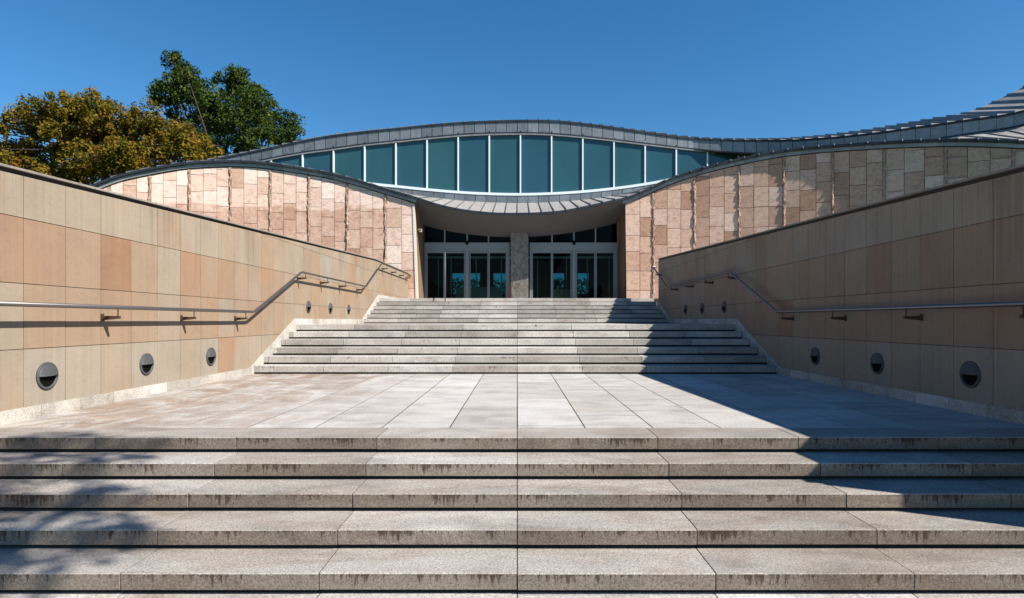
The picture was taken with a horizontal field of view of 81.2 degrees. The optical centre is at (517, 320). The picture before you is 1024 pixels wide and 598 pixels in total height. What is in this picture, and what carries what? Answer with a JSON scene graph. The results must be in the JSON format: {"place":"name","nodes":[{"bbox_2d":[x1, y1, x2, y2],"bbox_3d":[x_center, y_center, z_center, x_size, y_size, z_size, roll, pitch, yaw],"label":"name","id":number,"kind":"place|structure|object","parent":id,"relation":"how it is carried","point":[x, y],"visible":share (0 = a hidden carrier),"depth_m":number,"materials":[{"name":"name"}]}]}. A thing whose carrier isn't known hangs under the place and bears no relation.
{"place":"outdoors","nodes":[
{"label":"outdoors","id":0,"kind":"place"},
{"bbox_2d":[0,374,1023,427],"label":"platform paving","id":1,"kind":"structure","parent":0,"point":[515,401],"depth_m":7.39,"materials":[{"name":"stone"}]},
{"bbox_2d":[254,324,776,373],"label":"stone steps","id":2,"kind":"structure","parent":1,"relation":"on","point":[515,349],"depth_m":12.63,"materials":[{"name":"stone"}]},
{"bbox_2d":[0,592,1023,597],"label":"plaza pavement","id":3,"kind":"structure","parent":0,"point":[511,594],"depth_m":3.81,"materials":[{"name":"stone"}]},
{"bbox_2d":[0,0,1023,184],"label":"sky","id":4,"kind":"structure","parent":0,"point":[722,69],"materials":[{"name":"blue"}]},
{"bbox_2d":[350,323,682,323],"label":"landing paving","id":5,"kind":"structure","parent":0,"point":[516,323],"depth_m":18.58,"materials":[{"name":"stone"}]},
{"bbox_2d":[364,298,668,322],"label":"stone steps","id":6,"kind":"structure","parent":5,"relation":"on","point":[519,310],"depth_m":21.03,"materials":[{"name":"stone"}]},
{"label":"lawn","id":7,"kind":"structure","parent":0,"visible":0},
{"bbox_2d":[0,86,224,184],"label":"autumn tree","id":8,"kind":"object","parent":7,"relation":"on","point":[99,139],"visible":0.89,"depth_m":39.07,"materials":[{"name":"yellow plant"}]},
{"bbox_2d":[145,49,306,157],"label":"green tree","id":9,"kind":"object","parent":7,"relation":"on","point":[187,88],"visible":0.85,"depth_m":51.70,"materials":[{"name":"green plant"}]},
{"bbox_2d":[89,86,1023,298],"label":"museum building","id":10,"kind":"structure","parent":7,"relation":"on","point":[496,208],"depth_m":28.52,"materials":[{"name":"beige stone"}]},
{"bbox_2d":[427,251,444,297],"bbox_3d":[-4.169,-2.193,30.480,0.919,2.687,0.040,0,0,0],"label":"glass door","id":11,"kind":"structure","parent":10,"relation":"in","point":[427,251],"depth_m":30.46,"materials":[{"name":"silver metal"}]},
{"bbox_2d":[445,251,464,297],"bbox_3d":[-3.183,-2.193,30.550,1.028,2.687,0.040,0,0,0],"label":"glass door","id":12,"kind":"structure","parent":10,"relation":"in","point":[445,251],"depth_m":30.53,"materials":[{"name":"silver metal"}]},
{"bbox_2d":[452,273,463,293],"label":"rear window","id":13,"kind":"structure","parent":10,"relation":"in","point":[457,278],"depth_m":44.11,"materials":[{"name":"blue glass"}]},
{"bbox_2d":[471,273,479,286],"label":"rear window","id":14,"kind":"structure","parent":10,"relation":"in","point":[473,275],"depth_m":44.11,"materials":[{"name":"blue glass"}]},
{"bbox_2d":[469,251,487,297],"bbox_3d":[-1.963,-2.193,30.550,0.974,2.687,0.040,0,0,0],"label":"glass door","id":15,"kind":"structure","parent":10,"relation":"in","point":[470,252],"depth_m":30.53,"materials":[{"name":"silver metal"}]},
{"bbox_2d":[489,251,506,297],"bbox_3d":[-1.002,-2.193,30.480,0.925,2.687,0.040,0,0,0],"label":"glass door","id":16,"kind":"structure","parent":10,"relation":"in","point":[489,251],"depth_m":30.46,"materials":[{"name":"silver metal"}]},
{"bbox_2d":[493,273,505,293],"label":"rear window","id":17,"kind":"structure","parent":10,"relation":"in","point":[496,276],"depth_m":44.11,"materials":[{"name":"blue glass"}]},
{"bbox_2d":[532,251,551,297],"bbox_3d":[1.250,-2.193,30.480,1.028,2.687,0.040,0,0,0],"label":"glass door","id":18,"kind":"structure","parent":10,"relation":"in","point":[532,251],"depth_m":30.46,"materials":[{"name":"silver metal"}]},
{"bbox_2d":[553,277,563,297],"bbox_3d":[2.185,-1.592,32.197,0.640,1.503,0.532,0,0,0],"label":"potted plant","id":19,"kind":"object","parent":10,"relation":"on","point":[557,293],"visible":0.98,"depth_m":32.10,"materials":[{"name":"green plant"}]},
{"bbox_2d":[553,273,563,288],"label":"rear window","id":20,"kind":"structure","parent":10,"relation":"in","point":[555,275],"depth_m":44.11,"materials":[{"name":"blue glass"}]},
{"bbox_2d":[552,251,571,297],"bbox_3d":[2.277,-2.193,30.550,1.001,2.687,0.040,0,0,0],"label":"glass door","id":21,"kind":"structure","parent":10,"relation":"in","point":[552,251],"depth_m":30.53,"materials":[{"name":"silver metal"}]},
{"bbox_2d":[578,273,588,293],"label":"rear window","id":22,"kind":"structure","parent":10,"relation":"in","point":[582,277],"depth_m":44.11,"materials":[{"name":"blue glass"}]},
{"bbox_2d":[576,251,594,297],"bbox_3d":[3.490,-2.193,30.550,0.987,2.687,0.040,0,0,0],"label":"glass door","id":23,"kind":"structure","parent":10,"relation":"in","point":[576,251],"depth_m":30.53,"materials":[{"name":"silver metal"}]},
{"bbox_2d":[596,251,613,297],"bbox_3d":[4.472,-2.193,30.480,0.952,2.687,0.040,0,0,0],"label":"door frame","id":24,"kind":"structure","parent":10,"relation":"in","point":[596,251],"depth_m":30.46,"materials":[{"name":"silver metal"}]},
{"label":"ground","id":25,"kind":"structure","parent":0,"visible":0},
{"bbox_2d":[0,163,407,424],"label":"retaining wall","id":26,"kind":"structure","parent":25,"relation":"on","point":[66,241],"depth_m":8.18,"materials":[{"name":"stone"}]},
{"bbox_2d":[36,362,58,389],"bbox_3d":[-5.170,0.610,6.600,0.059,0.304,0.304,0,0,0],"label":"step light","id":27,"kind":"object","parent":26,"relation":"attached to","point":[47,374],"visible":1,"depth_m":6.58,"materials":[{"name":"grey metal"}]},
{"bbox_2d":[139,353,153,374],"bbox_3d":[-5.170,0.610,8.370,0.059,0.304,0.304,0,0,0],"label":"step light","id":28,"kind":"object","parent":26,"relation":"attached to","point":[146,364],"visible":1,"depth_m":8.35,"materials":[{"name":"grey metal"}]},
{"bbox_2d":[0,263,411,320],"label":"handrail","id":29,"kind":"object","parent":26,"relation":"attached to","point":[52,305],"visible":1,"depth_m":8.48,"materials":[{"name":"silver metal"}]},
{"bbox_2d":[206,348,215,365],"bbox_3d":[-5.170,0.610,10.130,0.059,0.304,0.304,0,0,0],"label":"step light","id":30,"kind":"object","parent":26,"relation":"attached to","point":[211,356],"visible":1,"depth_m":10.09,"materials":[{"name":"grey metal"}]},
{"bbox_2d":[306,301,310,312],"bbox_3d":[-5.170,-0.340,14.860,0.059,0.304,0.304,0,0,0],"label":"step light","id":31,"kind":"object","parent":26,"relation":"attached to","point":[308,306],"visible":1,"depth_m":14.81,"materials":[{"name":"grey metal"}]},
{"bbox_2d":[328,303,332,313],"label":"step light","id":32,"kind":"object","parent":26,"relation":"attached to","point":[330,308],"visible":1,"depth_m":16.57,"materials":[{"name":"grey metal"}]},
{"bbox_2d":[0,428,1023,591],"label":"stone steps","id":33,"kind":"structure","parent":25,"relation":"on","point":[511,509],"depth_m":4.59,"materials":[{"name":"stone"}]},
{"bbox_2d":[658,164,1023,424],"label":"retaining wall","id":34,"kind":"structure","parent":25,"relation":"on","point":[959,242],"depth_m":8.17,"materials":[{"name":"stone"}]},
{"bbox_2d":[700,303,703,313],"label":"step light","id":35,"kind":"object","parent":34,"relation":"attached to","point":[702,308],"visible":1,"depth_m":16.54,"materials":[{"name":"grey metal"}]},
{"bbox_2d":[721,301,726,312],"bbox_3d":[5.101,-0.340,14.800,0.059,0.304,0.304,0,0,0],"label":"step light","id":36,"kind":"object","parent":34,"relation":"attached to","point":[723,306],"visible":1,"depth_m":14.77,"materials":[{"name":"grey metal"}]},
{"bbox_2d":[810,347,819,364],"bbox_3d":[5.101,0.610,10.280,0.059,0.304,0.304,0,0,0],"label":"step light","id":37,"kind":"object","parent":34,"relation":"attached to","point":[814,355],"visible":1,"depth_m":10.25,"materials":[{"name":"grey metal"}]},
{"bbox_2d":[651,266,1023,320],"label":"handrail","id":38,"kind":"object","parent":34,"relation":"attached to","point":[975,305],"visible":1,"depth_m":8.27,"materials":[{"name":"silver metal"}]},
{"bbox_2d":[870,353,883,373],"bbox_3d":[5.101,0.610,8.510,0.059,0.304,0.304,0,0,0],"label":"step light","id":39,"kind":"object","parent":34,"relation":"attached to","point":[876,363],"visible":1,"depth_m":8.48,"materials":[{"name":"grey metal"}]},
{"bbox_2d":[959,361,980,387],"bbox_3d":[5.101,0.610,6.760,0.059,0.304,0.304,0,0,0],"label":"step light","id":40,"kind":"object","parent":34,"relation":"attached to","point":[970,374],"visible":1,"depth_m":6.74,"materials":[{"name":"grey metal"}]},
{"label":"entrance landing paving","id":41,"kind":"structure","parent":0,"visible":0},
{"bbox_2d":[509,285,511,297],"bbox_3d":[-0.346,-1.300,29.800,0.240,0.920,0.200,0,0,0],"label":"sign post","id":42,"kind":"object","parent":41,"relation":"on","point":[510,291],"visible":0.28,"depth_m":29.77,"materials":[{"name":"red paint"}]}
]}

